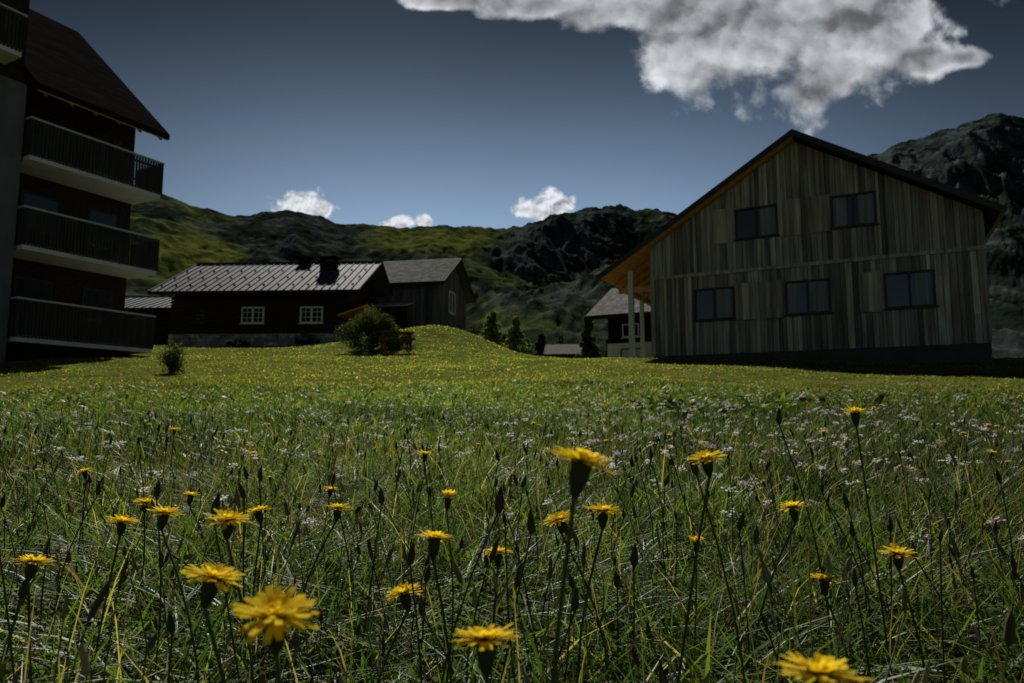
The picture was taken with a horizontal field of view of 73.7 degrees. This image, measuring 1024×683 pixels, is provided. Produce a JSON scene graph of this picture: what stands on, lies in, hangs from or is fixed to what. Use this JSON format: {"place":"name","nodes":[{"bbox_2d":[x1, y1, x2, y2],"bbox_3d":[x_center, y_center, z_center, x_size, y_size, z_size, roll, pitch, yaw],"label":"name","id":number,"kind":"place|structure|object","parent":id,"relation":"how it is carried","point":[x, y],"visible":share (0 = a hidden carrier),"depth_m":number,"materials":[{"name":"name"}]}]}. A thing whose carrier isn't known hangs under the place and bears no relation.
{"place":"outdoors","nodes":[
{"label":"outdoors","id":0,"kind":"place"},
{"bbox_2d":[0,326,1023,682],"bbox_3d":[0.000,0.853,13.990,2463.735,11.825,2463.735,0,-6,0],"label":"meadow ground","id":1,"kind":"structure","parent":0,"point":[466,340],"depth_m":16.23,"materials":[{"name":"green plant"}]},
{"bbox_2d":[8,554,54,682],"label":"hawkbit flower","id":2,"kind":"object","parent":1,"relation":"on","point":[32,562],"visible":0.99,"depth_m":0.62,"materials":[{"name":"yellow plant"}]},
{"bbox_2d":[0,0,169,361],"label":"apartment block","id":3,"kind":"structure","parent":1,"relation":"on","point":[75,113],"depth_m":23.39,"materials":[{"name":"wood"}]},
{"bbox_2d":[12,276,52,328],"bbox_3d":[-16.089,-1.076,22.875,0.048,2.080,1.200,-3,-7,28],"label":"balcony door","id":4,"kind":"structure","parent":3,"relation":"in","point":[15,277],"depth_m":22.85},
{"bbox_2d":[20,190,58,247],"bbox_3d":[-16.089,-3.959,23.188,0.048,2.080,1.200,-3,-7,28],"label":"balcony door","id":5,"kind":"structure","parent":3,"relation":"in","point":[22,191],"depth_m":23.22,"materials":[{"name":"wood"}]},
{"bbox_2d":[27,107,64,153],"bbox_3d":[-16.089,-6.842,23.502,0.048,2.080,1.200,-3,-7,28],"label":"balcony door","id":6,"kind":"structure","parent":3,"relation":"in","point":[29,109],"depth_m":23.55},
{"bbox_2d":[80,287,112,336],"bbox_3d":[-15.080,-0.871,24.762,0.048,2.080,1.100,-3,-7,28],"label":"balcony door","id":7,"kind":"structure","parent":3,"relation":"in","point":[83,288],"depth_m":24.68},
{"bbox_2d":[86,208,117,258],"bbox_3d":[-15.080,-3.754,25.076,0.048,2.080,1.100,-3,-7,28],"label":"balcony door","id":8,"kind":"structure","parent":3,"relation":"in","point":[89,209],"depth_m":25.04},
{"bbox_2d":[91,131,122,179],"bbox_3d":[-15.080,-6.637,25.389,0.048,2.080,1.100,-3,-7,28],"label":"balcony door","id":9,"kind":"structure","parent":3,"relation":"in","point":[94,132],"depth_m":25.41,"materials":[{"name":"wood"}]},
{"bbox_2d":[77,467,93,592],"bbox_3d":[-0.804,0.360,1.287,0.055,0.241,0.035,0,-6,0],"label":"hawkbit flower","id":10,"kind":"object","parent":1,"relation":"on","point":[84,472],"visible":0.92,"depth_m":1.29,"materials":[{"name":"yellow plant"}]},
{"bbox_2d":[89,514,138,682],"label":"hawkbit flower","id":11,"kind":"object","parent":1,"relation":"on","point":[122,521],"visible":1,"depth_m":0.79,"materials":[{"name":"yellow plant"}]},
{"bbox_2d":[125,496,158,639],"bbox_3d":[-0.547,0.347,0.988,0.055,0.240,0.036,0,-6,0],"label":"hawkbit flower","id":12,"kind":"object","parent":1,"relation":"on","point":[145,502],"visible":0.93,"depth_m":1.00,"materials":[{"name":"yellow plant"}]},
{"bbox_2d":[124,295,174,341],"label":"shed","id":13,"kind":"structure","parent":1,"relation":"on","point":[158,307],"depth_m":43.13,"materials":[{"name":"wood"}]},
{"bbox_2d":[155,341,186,373],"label":"young shrub","id":14,"kind":"object","parent":1,"relation":"on","point":[171,360],"visible":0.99,"depth_m":15.17,"materials":[{"name":"green plant"}]},
{"bbox_2d":[147,505,198,682],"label":"hawkbit flower","id":15,"kind":"object","parent":1,"relation":"on","point":[164,513],"visible":1,"depth_m":0.69,"materials":[{"name":"yellow plant"}]},
{"bbox_2d":[168,427,180,491],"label":"hawkbit flower","id":16,"kind":"object","parent":1,"relation":"on","point":[174,429],"visible":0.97,"depth_m":2.01,"materials":[{"name":"yellow plant"}]},
{"bbox_2d":[183,491,208,559],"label":"hawkbit flower","id":17,"kind":"object","parent":1,"relation":"on","point":[191,495],"visible":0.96,"depth_m":1.20,"materials":[{"name":"yellow plant"}]},
{"bbox_2d":[181,562,245,682],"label":"hawkbit flower","id":18,"kind":"object","parent":1,"relation":"on","point":[212,576],"visible":1,"depth_m":0.40,"materials":[{"name":"yellow plant"}]},
{"bbox_2d":[205,508,254,682],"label":"hawkbit flower","id":19,"kind":"object","parent":1,"relation":"on","point":[228,517],"visible":0.98,"depth_m":0.57,"materials":[{"name":"yellow plant"}]},
{"bbox_2d":[225,337,251,347],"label":"flower bed shrub","id":20,"kind":"object","parent":1,"relation":"on","point":[240,344],"visible":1,"depth_m":37.31,"materials":[{"name":"green plant"}]},
{"bbox_2d":[245,505,272,669],"bbox_3d":[-0.334,0.333,0.878,0.038,0.241,0.059,0,-6,0],"label":"hawkbit flower","id":21,"kind":"object","parent":1,"relation":"on","point":[257,512],"visible":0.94,"depth_m":0.89,"materials":[{"name":"yellow plant"}]},
{"bbox_2d":[147,256,392,347],"bbox_3d":[-13.732,-1.830,42.279,12.450,7.010,10.830,0,-6,3],"label":"log cabin","id":22,"kind":"object","parent":1,"relation":"on","point":[222,304],"visible":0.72,"depth_m":38.45,"materials":[{"name":"wood"}]},
{"bbox_2d":[192,311,205,322],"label":"window frame","id":23,"kind":"structure","parent":22,"relation":"in","point":[193,311],"depth_m":38.48,"materials":[{"name":"wood"}]},
{"bbox_2d":[241,307,264,323],"bbox_3d":[-14.559,-1.468,38.385,1.300,0.950,0.130,0,-6,3],"label":"window frame","id":24,"kind":"structure","parent":22,"relation":"in","point":[252,320],"depth_m":38.34,"materials":[{"name":"wood"}]},
{"bbox_2d":[300,306,323,322],"bbox_3d":[-11.214,-1.487,38.210,1.300,0.950,0.130,0,-6,3],"label":"window frame","id":25,"kind":"structure","parent":22,"relation":"in","point":[311,310],"depth_m":38.17,"materials":[{"name":"wood"}]},
{"bbox_2d":[232,585,318,682],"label":"hawkbit flower","id":26,"kind":"object","parent":1,"relation":"on","point":[277,611],"visible":1,"depth_m":0.30,"materials":[{"name":"yellow plant"}]},
{"bbox_2d":[293,331,323,346],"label":"garden bush","id":27,"kind":"object","parent":1,"relation":"on","point":[304,342],"visible":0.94,"depth_m":36.90,"materials":[{"name":"green plant"}]},
{"bbox_2d":[295,503,349,671],"bbox_3d":[-0.239,0.332,0.877,0.036,0.243,0.066,-6,-9,43],"label":"hawkbit flower","id":28,"kind":"object","parent":1,"relation":"on","point":[337,508],"visible":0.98,"depth_m":0.89,"materials":[{"name":"yellow plant"}]},
{"bbox_2d":[324,485,335,552],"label":"hawkbit flower","id":29,"kind":"object","parent":1,"relation":"on","point":[330,489],"visible":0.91,"depth_m":1.30,"materials":[{"name":"yellow plant"}]},
{"bbox_2d":[333,303,398,350],"bbox_3d":[-5.383,-0.520,25.696,2.470,1.810,2.131,0,-6,0],"label":"garden bush","id":30,"kind":"object","parent":1,"relation":"on","point":[372,324],"visible":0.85,"depth_m":25.50,"materials":[{"name":"green plant"}]},
{"bbox_2d":[378,331,415,352],"bbox_3d":[-4.162,0.039,24.578,1.200,0.740,1.320,2,-6,-17],"label":"picnic bench","id":31,"kind":"object","parent":1,"relation":"on","point":[384,341],"visible":0.93,"depth_m":24.38,"materials":[{"name":"brown wood"}]},
{"bbox_2d":[376,582,422,682],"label":"hawkbit flower","id":32,"kind":"object","parent":1,"relation":"on","point":[402,591],"visible":0.96,"depth_m":0.63,"materials":[{"name":"yellow plant"}]},
{"bbox_2d":[391,326,415,347],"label":"garden bush","id":33,"kind":"object","parent":1,"relation":"on","point":[405,336],"visible":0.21,"depth_m":26.32,"materials":[{"name":"green plant"}]},
{"bbox_2d":[371,258,475,330],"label":"hay barn","id":34,"kind":"structure","parent":1,"relation":"on","point":[428,292],"depth_m":45.27,"materials":[{"name":"wood"}]},
{"bbox_2d":[450,292,454,313],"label":"gable window","id":35,"kind":"structure","parent":34,"relation":"in","point":[450,292],"depth_m":47.35,"materials":[{"name":"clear glass"}]},
{"bbox_2d":[449,290,455,315],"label":"gable window frame","id":36,"kind":"structure","parent":34,"relation":"in","point":[449,290],"depth_m":47.40,"materials":[{"name":"wood"}]},
{"bbox_2d":[420,449,437,557],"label":"hawkbit flower","id":37,"kind":"object","parent":1,"relation":"on","point":[425,454],"visible":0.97,"depth_m":1.30,"materials":[{"name":"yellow plant"}]},
{"bbox_2d":[416,530,455,681],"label":"hawkbit flower","id":38,"kind":"object","parent":1,"relation":"on","point":[434,538],"visible":1,"depth_m":0.60,"materials":[{"name":"yellow plant"}]},
{"bbox_2d":[442,489,454,682],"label":"hawkbit flower","id":39,"kind":"object","parent":1,"relation":"on","point":[448,494],"visible":1,"depth_m":0.75,"materials":[{"name":"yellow plant"}]},
{"bbox_2d":[450,623,520,682],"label":"hawkbit flower","id":40,"kind":"object","parent":1,"relation":"on","point":[484,639],"visible":1,"depth_m":0.32,"materials":[{"name":"yellow plant"}]},
{"bbox_2d":[461,326,511,349],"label":"paddock fence","id":41,"kind":"object","parent":1,"relation":"on","point":[485,333],"visible":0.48,"depth_m":45.05,"materials":[{"name":"wood"}]},
{"bbox_2d":[479,310,508,347],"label":"conifer tree","id":42,"kind":"object","parent":1,"relation":"on","point":[490,324],"visible":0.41,"depth_m":58.25,"materials":[{"name":"green plant"}]},
{"bbox_2d":[482,546,512,628],"bbox_3d":[-0.020,0.339,0.727,0.042,0.236,0.034,0,-6,0],"label":"hawkbit flower","id":43,"kind":"object","parent":1,"relation":"on","point":[498,558],"visible":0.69,"depth_m":0.74,"materials":[{"name":"yellow plant"}]},
{"bbox_2d":[0,388,1023,682],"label":"grass seed heads","id":44,"kind":"object","parent":1,"relation":"on","point":[954,552],"depth_m":1.00,"materials":[{"name":"green plant"}]},
{"bbox_2d":[0,377,1023,682],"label":"broadleaf herbs","id":45,"kind":"object","parent":1,"relation":"on","point":[680,399],"visible":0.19,"depth_m":2.69,"materials":[{"name":"green plant"}]},
{"bbox_2d":[0,398,1023,682],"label":"hawkbit seed buds","id":46,"kind":"object","parent":1,"relation":"on","point":[500,504],"visible":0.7,"depth_m":0.94,"materials":[{"name":"green plant"}]},
{"bbox_2d":[0,325,1023,417],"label":"short lawn grass","id":47,"kind":"structure","parent":1,"relation":"on","point":[174,382],"depth_m":13.97,"materials":[{"name":"plant"}]},
{"bbox_2d":[1,377,1023,615],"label":"white yarrow flowers","id":48,"kind":"object","parent":1,"relation":"on","point":[625,453],"visible":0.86,"depth_m":2.78,"materials":[{"name":"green plant"}]},
{"bbox_2d":[505,316,530,354],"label":"conifer tree","id":49,"kind":"object","parent":1,"relation":"on","point":[517,334],"visible":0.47,"depth_m":60.19,"materials":[{"name":"green plant"}]},
{"bbox_2d":[519,338,533,353],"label":"conifer tree","id":50,"kind":"object","parent":1,"relation":"on","point":[529,345],"visible":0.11,"depth_m":63.09,"materials":[{"name":"green plant"}]},
{"bbox_2d":[530,332,546,356],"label":"conifer tree","id":51,"kind":"object","parent":1,"relation":"on","point":[540,343],"visible":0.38,"depth_m":60.00,"materials":[{"name":"green plant"}]},
{"bbox_2d":[544,344,581,357],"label":"dark cabin","id":52,"kind":"object","parent":1,"relation":"on","point":[562,350],"visible":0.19,"depth_m":52.59,"materials":[{"name":"wood"}]},
{"bbox_2d":[542,510,609,682],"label":"hawkbit flower","id":53,"kind":"object","parent":1,"relation":"on","point":[558,519],"visible":0.97,"depth_m":0.74,"materials":[{"name":"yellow plant"}]},
{"bbox_2d":[546,334,607,357],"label":"distant forest","id":54,"kind":"object","parent":1,"relation":"on","point":[561,340],"visible":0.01,"depth_m":245.22,"materials":[{"name":"green plant"}]},
{"bbox_2d":[545,446,613,682],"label":"hawkbit flower","id":55,"kind":"object","parent":1,"relation":"on","point":[582,463],"visible":1,"depth_m":0.33,"materials":[{"name":"yellow plant"}]},
{"bbox_2d":[574,309,601,358],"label":"conifer tree","id":56,"kind":"object","parent":1,"relation":"on","point":[589,346],"visible":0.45,"depth_m":50.01,"materials":[{"name":"green plant"}]},
{"bbox_2d":[576,501,621,682],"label":"hawkbit flower","id":57,"kind":"object","parent":1,"relation":"on","point":[601,510],"visible":1,"depth_m":0.65,"materials":[{"name":"yellow plant"}]},
{"bbox_2d":[585,288,651,357],"bbox_3d":[9.534,-0.632,37.600,8.498,5.418,8.180,-3,-7,28],"label":"pale chalet","id":58,"kind":"object","parent":1,"relation":"on","point":[611,305],"visible":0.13,"depth_m":35.87,"materials":[{"name":"white paint"}]},
{"bbox_2d":[622,323,638,336],"bbox_3d":[6.219,-0.576,35.713,0.900,0.700,0.130,-3,-7,28],"label":"window frame","id":59,"kind":"structure","parent":58,"relation":"in","point":[635,323],"depth_m":35.73,"materials":[{"name":"wood"}]},
{"bbox_2d":[688,535,704,677],"bbox_3d":[0.235,0.364,0.878,0.024,0.223,0.052,-4,-8,35],"label":"hawkbit flower","id":60,"kind":"object","parent":1,"relation":"on","point":[694,538],"visible":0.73,"depth_m":0.88,"materials":[{"name":"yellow plant"}]},
{"bbox_2d":[677,449,725,682],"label":"hawkbit flower","id":61,"kind":"object","parent":1,"relation":"on","point":[706,457],"visible":1,"depth_m":0.60,"materials":[{"name":"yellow plant"}]},
{"bbox_2d":[750,501,802,681],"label":"hawkbit flower","id":62,"kind":"object","parent":1,"relation":"on","point":[792,507],"visible":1,"depth_m":0.80,"materials":[{"name":"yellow plant"}]},
{"bbox_2d":[654,343,991,363],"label":"plinth","id":63,"kind":"structure","parent":1,"relation":"on","point":[981,353],"depth_m":20.66,"materials":[{"name":"concrete"}]},
{"bbox_2d":[650,142,991,356],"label":"board cladding","id":64,"kind":"structure","parent":63,"relation":"on","point":[666,302],"depth_m":21.75,"materials":[{"name":"brown wood"}]},
{"bbox_2d":[694,286,734,320],"bbox_3d":[6.900,-1.276,23.254,1.320,1.100,0.130,-3,-7,28],"label":"window frame","id":65,"kind":"object","parent":64,"relation":"attached to","point":[714,303],"visible":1,"depth_m":23.20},
{"bbox_2d":[696,288,729,318],"bbox_3d":[6.907,-1.275,23.267,1.265,1.045,0.011,-3,-7,28],"label":"window glass","id":66,"kind":"object","parent":65,"relation":"in","point":[704,304],"visible":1,"depth_m":23.40,"materials":[{"name":"glass"}]},
{"bbox_2d":[717,288,732,317],"bbox_3d":[7.208,-1.293,23.097,0.507,0.980,0.007,-3,-7,27],"label":"curtain","id":67,"kind":"object","parent":65,"relation":"attached to","point":[724,303],"visible":1,"depth_m":23.10,"materials":[{"name":"fabric"}]},
{"bbox_2d":[693,318,736,322],"bbox_3d":[6.861,-0.713,23.120,1.440,0.042,0.086,-3,-7,28],"label":"window sill","id":68,"kind":"structure","parent":64,"relation":"attached to","point":[715,320],"depth_m":23.05,"materials":[{"name":"wood"}]},
{"bbox_2d":[734,204,778,239],"bbox_3d":[8.180,-3.984,22.864,1.360,1.060,0.130,-3,-7,28],"label":"window frame","id":69,"kind":"object","parent":64,"relation":"attached to","point":[755,211],"visible":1,"depth_m":22.81,"materials":[{"name":"wood"}]},
{"bbox_2d":[736,206,773,237],"bbox_3d":[8.187,-3.983,22.877,1.305,1.005,0.012,-3,-7,28],"label":"window glass","id":70,"kind":"object","parent":69,"relation":"in","point":[745,223],"visible":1,"depth_m":23.01,"materials":[{"name":"glass"}]},
{"bbox_2d":[760,206,775,234],"bbox_3d":[8.511,-4.002,22.694,0.496,0.940,0.006,-3,-7,28],"label":"curtain","id":71,"kind":"object","parent":69,"relation":"attached to","point":[767,220],"visible":1,"depth_m":22.69,"materials":[{"name":"fabric"}]},
{"bbox_2d":[733,235,779,241],"bbox_3d":[8.141,-3.441,22.732,1.480,0.042,0.086,-3,-7,28],"label":"window sill","id":72,"kind":"structure","parent":64,"relation":"attached to","point":[756,238],"depth_m":22.69,"materials":[{"name":"wood"}]},
{"bbox_2d":[713,194,884,319],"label":"sliding shutters","id":73,"kind":"object","parent":64,"relation":"attached to","point":[745,293],"visible":1,"depth_m":22.25,"materials":[{"name":"wood"}]},
{"bbox_2d":[785,278,830,314],"bbox_3d":[9.482,-1.424,21.889,1.330,1.100,0.130,-3,-7,28],"label":"window frame","id":74,"kind":"object","parent":64,"relation":"attached to","point":[807,294],"visible":1,"depth_m":21.83,"materials":[{"name":"wood"}]},
{"bbox_2d":[787,280,828,312],"bbox_3d":[9.485,-1.424,21.893,1.210,0.980,0.009,-3,-7,28],"label":"curtain","id":75,"kind":"object","parent":74,"relation":"attached to","point":[819,298],"visible":1,"depth_m":21.82,"materials":[{"name":"fabric"}]},
{"bbox_2d":[787,280,828,312],"bbox_3d":[9.489,-1.423,21.902,1.275,1.045,0.011,-3,-7,28],"label":"window glass","id":76,"kind":"object","parent":74,"relation":"in","point":[803,297],"visible":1,"depth_m":21.95,"materials":[{"name":"glass"}]},
{"bbox_2d":[784,312,833,316],"bbox_3d":[9.444,-0.862,21.755,1.450,0.042,0.086,-3,-7,28],"label":"window sill","id":77,"kind":"structure","parent":64,"relation":"attached to","point":[809,314],"depth_m":21.69,"materials":[{"name":"wood"}]},
{"bbox_2d":[649,245,985,280],"bbox_3d":[9.293,-2.476,22.021,9.940,0.120,0.016,-3,-7,28],"label":"belt board","id":78,"kind":"object","parent":64,"relation":"attached to","point":[959,249],"visible":1,"depth_m":21.65,"materials":[{"name":"wood"}]},
{"bbox_2d":[830,190,876,227],"bbox_3d":[10.754,-4.132,21.503,1.270,1.060,0.130,-3,-7,28],"label":"window frame","id":79,"kind":"object","parent":64,"relation":"attached to","point":[852,195],"visible":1,"depth_m":21.45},
{"bbox_2d":[832,193,874,224],"bbox_3d":[10.761,-4.130,21.516,1.215,1.005,0.011,-3,-7,28],"label":"window glass","id":80,"kind":"object","parent":79,"relation":"in","point":[849,210],"visible":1,"depth_m":21.53,"materials":[{"name":"glass"}]},
{"bbox_2d":[833,193,874,226],"bbox_3d":[10.756,-4.131,21.508,1.150,0.940,0.009,-3,-7,28],"label":"curtain","id":81,"kind":"object","parent":79,"relation":"attached to","point":[866,207],"visible":1,"depth_m":21.43,"materials":[{"name":"fabric"}]},
{"bbox_2d":[830,223,878,229],"bbox_3d":[10.715,-3.589,21.371,1.390,0.042,0.086,-3,-7,28],"label":"window sill","id":82,"kind":"structure","parent":64,"relation":"attached to","point":[855,226],"depth_m":21.33,"materials":[{"name":"wood"}]},
{"bbox_2d":[884,269,936,308],"bbox_3d":[11.985,-1.568,20.566,1.320,1.100,0.130,-3,-7,28],"label":"window frame","id":83,"kind":"object","parent":64,"relation":"attached to","point":[909,285],"visible":1,"depth_m":20.51,"materials":[{"name":"wood"}]},
{"bbox_2d":[886,271,933,306],"bbox_3d":[11.992,-1.567,20.579,1.265,1.045,0.012,-3,-7,28],"label":"window glass","id":84,"kind":"object","parent":83,"relation":"in","point":[897,290],"visible":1,"depth_m":20.69,"materials":[{"name":"glass"}]},
{"bbox_2d":[915,272,933,304],"bbox_3d":[12.319,-1.587,20.395,0.449,0.980,0.005,-3,-7,28],"label":"curtain","id":85,"kind":"object","parent":83,"relation":"attached to","point":[924,287],"visible":1,"depth_m":20.39,"materials":[{"name":"fabric"}]},
{"bbox_2d":[884,305,939,309],"bbox_3d":[11.947,-1.005,20.432,1.440,0.042,0.086,-3,-7,28],"label":"window sill","id":86,"kind":"structure","parent":64,"relation":"attached to","point":[912,307],"depth_m":20.41,"materials":[{"name":"wood"}]},
{"bbox_2d":[654,148,991,356],"bbox_3d":[11.471,-2.546,26.148,9.900,7.210,8.840,-3,-7,28],"label":"siding","id":87,"kind":"object","parent":1,"relation":"on","point":[844,263],"visible":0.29,"depth_m":21.54,"materials":[{"name":"wood"}]},
{"bbox_2d":[649,250,651,344],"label":"side boards","id":88,"kind":"object","parent":87,"relation":"attached to","point":[650,299],"visible":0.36,"depth_m":24.24,"materials":[{"name":"wood"}]},
{"bbox_2d":[615,259,649,298],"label":"rafters","id":89,"kind":"object","parent":88,"relation":"attached to","point":[638,269],"visible":0.09,"depth_m":26.25,"materials":[{"name":"wood"}]},
{"bbox_2d":[982,213,992,339],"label":"side boards","id":90,"kind":"object","parent":87,"relation":"attached to","point":[987,280],"visible":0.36,"depth_m":19.66,"materials":[{"name":"wood"}]},
{"bbox_2d":[774,652,872,682],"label":"hawkbit flower","id":91,"kind":"object","parent":1,"relation":"on","point":[819,668],"visible":1,"depth_m":0.27,"materials":[{"name":"yellow plant"}]},
{"bbox_2d":[811,573,853,682],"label":"hawkbit flower","id":92,"kind":"object","parent":1,"relation":"on","point":[825,580],"visible":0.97,"depth_m":0.73,"materials":[{"name":"yellow plant"}]},
{"bbox_2d":[845,406,892,682],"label":"hawkbit flower","id":93,"kind":"object","parent":1,"relation":"on","point":[854,412],"visible":1,"depth_m":0.78,"materials":[{"name":"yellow plant"}]},
{"bbox_2d":[878,543,924,671],"bbox_3d":[0.402,0.336,0.689,0.053,0.255,0.038,2,-6,-16],"label":"hawkbit flower","id":94,"kind":"object","parent":1,"relation":"on","point":[898,554],"visible":0.99,"depth_m":0.69,"materials":[{"name":"yellow plant"}]},
{"bbox_2d":[985,423,995,464],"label":"hawkbit flower","id":95,"kind":"object","parent":1,"relation":"on","point":[990,436],"visible":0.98,"depth_m":2.76,"materials":[{"name":"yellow plant"}]},
{"bbox_2d":[986,449,1013,483],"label":"hawkbit flower","id":96,"kind":"object","parent":1,"relation":"on","point":[991,453],"visible":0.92,"depth_m":2.07,"materials":[{"name":"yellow plant"}]},
{"bbox_2d":[29,0,1023,228],"label":"sky","id":97,"kind":"structure","parent":0,"point":[496,114],"materials":[{"name":"blue"}]},
{"bbox_2d":[125,113,1023,357],"bbox_3d":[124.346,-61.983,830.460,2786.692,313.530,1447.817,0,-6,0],"label":"mountain range","id":98,"kind":"structure","parent":0,"point":[537,277],"depth_m":515.32,"materials":[{"name":"green plant"}]},
{"bbox_2d":[601,136,793,299],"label":"soffit boards","id":99,"kind":"object","parent":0,"point":[637,259],"visible":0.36,"depth_m":24.18,"materials":[{"name":"wood"}]},
{"bbox_2d":[596,205,1007,289],"bbox_3d":[10.849,-2.576,26.421,12.290,0.926,10.150,-3,-7,28],"label":"gutter","id":100,"kind":"object","parent":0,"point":[995,224],"visible":0.36,"depth_m":21.12,"materials":[{"name":"metal"}]},
{"bbox_2d":[793,136,999,235],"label":"soffit boards","id":101,"kind":"object","parent":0,"point":[990,215],"visible":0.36,"depth_m":20.77,"materials":[{"name":"wood"}]},
{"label":"porch deck","id":102,"kind":"structure","parent":0,"visible":0},
{"bbox_2d":[628,271,644,357],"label":"porch posts","id":103,"kind":"object","parent":102,"relation":"on","point":[631,313],"visible":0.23,"depth_m":24.96,"materials":[{"name":"wood"}]},
{"bbox_2d":[619,285,650,305],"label":"porch beam","id":104,"kind":"structure","parent":103,"relation":"on","point":[624,290],"depth_m":25.18,"materials":[{"name":"wood"}]},
{"bbox_3d":[8.478,-4.102,27.855,6.680,4.228,10.150,-3,-7,28],"label":"roof plane","id":105,"kind":"object","parent":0,"visible":0},
{"bbox_2d":[598,129,791,280],"bbox_3d":[6.079,-4.537,23.385,6.700,4.348,0.032,-3,-7,28],"label":"verge board","id":106,"kind":"object","parent":105,"relation":"attached to","point":[710,193],"visible":1,"depth_m":23.26,"materials":[{"name":"wood"}]},
{"bbox_3d":[13.798,-4.808,25.086,5.370,3.422,10.150,-3,-7,28],"label":"roof plane","id":107,"kind":"object","parent":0,"visible":0},
{"bbox_2d":[792,129,1003,212],"bbox_3d":[11.417,-5.244,20.607,5.390,3.542,0.034,-3,-7,28],"label":"verge board","id":108,"kind":"object","parent":107,"relation":"attached to","point":[911,175],"visible":1,"depth_m":20.44,"materials":[{"name":"wood"}]}
]}

